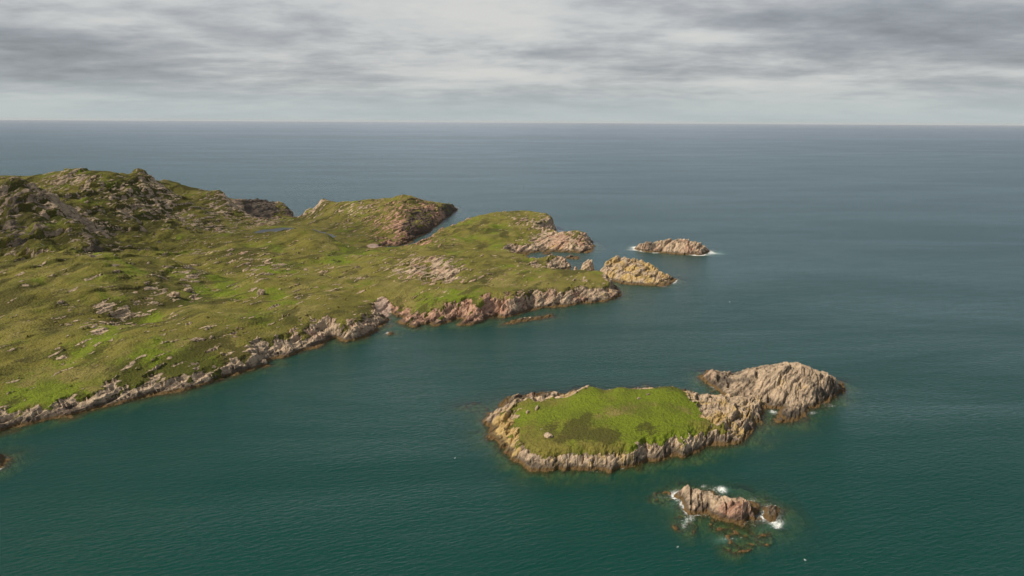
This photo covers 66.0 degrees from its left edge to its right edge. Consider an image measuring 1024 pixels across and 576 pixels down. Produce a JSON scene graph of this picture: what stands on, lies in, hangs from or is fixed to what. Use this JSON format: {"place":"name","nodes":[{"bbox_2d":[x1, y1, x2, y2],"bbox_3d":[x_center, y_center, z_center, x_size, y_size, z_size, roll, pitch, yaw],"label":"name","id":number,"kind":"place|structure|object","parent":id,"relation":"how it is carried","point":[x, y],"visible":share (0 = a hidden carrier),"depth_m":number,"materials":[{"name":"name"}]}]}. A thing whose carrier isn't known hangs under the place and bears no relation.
{"place":"outdoors","nodes":[
{"label":"outdoors","id":0,"kind":"place"},
{"bbox_2d":[0,168,626,453],"bbox_3d":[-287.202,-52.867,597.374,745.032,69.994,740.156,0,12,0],"label":"terrain","id":1,"kind":"structure","parent":0,"point":[97,268],"depth_m":434.96,"materials":[{"name":"green plant"}]},
{"bbox_2d":[171,291,179,297],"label":"boulder","id":2,"kind":"object","parent":1,"relation":"on","point":[175,293],"visible":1,"depth_m":395.22,"materials":[{"name":"beige stone"}]},
{"bbox_2d":[183,287,191,291],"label":"boulder","id":3,"kind":"object","parent":1,"relation":"on","point":[189,289],"visible":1,"depth_m":408.96,"materials":[{"name":"beige stone"}]},
{"bbox_2d":[257,289,264,295],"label":"boulder","id":4,"kind":"object","parent":1,"relation":"on","point":[260,291],"visible":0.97,"depth_m":410.49,"materials":[{"name":"beige stone"}]},
{"bbox_2d":[254,227,335,236],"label":"lochan","id":5,"kind":"object","parent":1,"relation":"in","point":[273,230],"visible":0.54,"depth_m":694.89,"materials":[{"name":"liquid"}]},
{"bbox_2d":[0,120,1023,575],"bbox_3d":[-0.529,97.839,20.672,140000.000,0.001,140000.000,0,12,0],"label":"sea","id":6,"kind":"structure","parent":0,"point":[880,268],"depth_m":315.54,"materials":[{"name":"liquid"}]},
{"bbox_2d":[0,452,21,471],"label":"sea rock","id":7,"kind":"object","parent":6,"relation":"in","point":[4,461],"visible":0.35,"depth_m":235.99,"materials":[{"name":"brown stone"}]},
{"bbox_2d":[381,331,397,336],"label":"sea rock","id":8,"kind":"object","parent":6,"relation":"in","point":[390,333],"visible":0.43,"depth_m":377.44,"materials":[{"name":"brown stone"}]},
{"bbox_2d":[565,255,581,266],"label":"sea rock","id":9,"kind":"object","parent":6,"relation":"in","point":[571,257],"visible":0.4,"depth_m":590.28,"materials":[{"name":"brown stone"}]},
{"bbox_2d":[454,384,776,486],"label":"grassy islet","id":10,"kind":"object","parent":6,"relation":"in","point":[601,431],"visible":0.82,"depth_m":251.02,"materials":[{"name":"green plant"}]},
{"bbox_2d":[544,432,552,438],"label":"boulder","id":11,"kind":"object","parent":10,"relation":"on","point":[548,435],"visible":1,"depth_m":240.59,"materials":[{"name":"beige stone"}]},
{"bbox_2d":[632,238,711,255],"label":"skerry","id":12,"kind":"structure","parent":6,"relation":"in","point":[680,246],"depth_m":618.11,"materials":[{"name":"beige stone"}]},
{"bbox_2d":[647,484,795,558],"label":"skerry","id":13,"kind":"structure","parent":6,"relation":"in","point":[731,515],"depth_m":203.48,"materials":[{"name":"brown stone"}]},
{"bbox_2d":[759,504,793,538],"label":"sea rock","id":14,"kind":"object","parent":6,"relation":"in","point":[772,513],"visible":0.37,"depth_m":205.01,"materials":[{"name":"brown stone"}]},
{"bbox_2d":[0,0,1023,124],"label":"sky","id":15,"kind":"structure","parent":0,"point":[849,62],"materials":[{"name":"grey"}]},
{"bbox_2d":[290,209,848,493],"bbox_3d":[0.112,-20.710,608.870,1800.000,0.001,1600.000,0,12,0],"label":"seabed","id":16,"kind":"structure","parent":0,"point":[655,386],"depth_m":319.17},
{"bbox_2d":[498,314,555,325],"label":"reef","id":17,"kind":"object","parent":16,"relation":"on","point":[518,321],"visible":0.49,"depth_m":404.80},
{"bbox_2d":[581,259,593,270],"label":"sea rock","id":18,"kind":"object","parent":16,"relation":"on","point":[587,264],"visible":0.09,"depth_m":520.69,"materials":[{"name":"beige stone"}]},
{"bbox_2d":[600,255,678,288],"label":"lichened islet","id":19,"kind":"object","parent":16,"relation":"on","point":[617,269],"visible":0.62,"depth_m":509.16,"materials":[{"name":"beige stone"}]},
{"bbox_2d":[677,362,851,429],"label":"bare islet","id":20,"kind":"object","parent":16,"relation":"on","point":[794,392],"visible":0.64,"depth_m":292.05,"materials":[{"name":"beige stone"}]}
]}

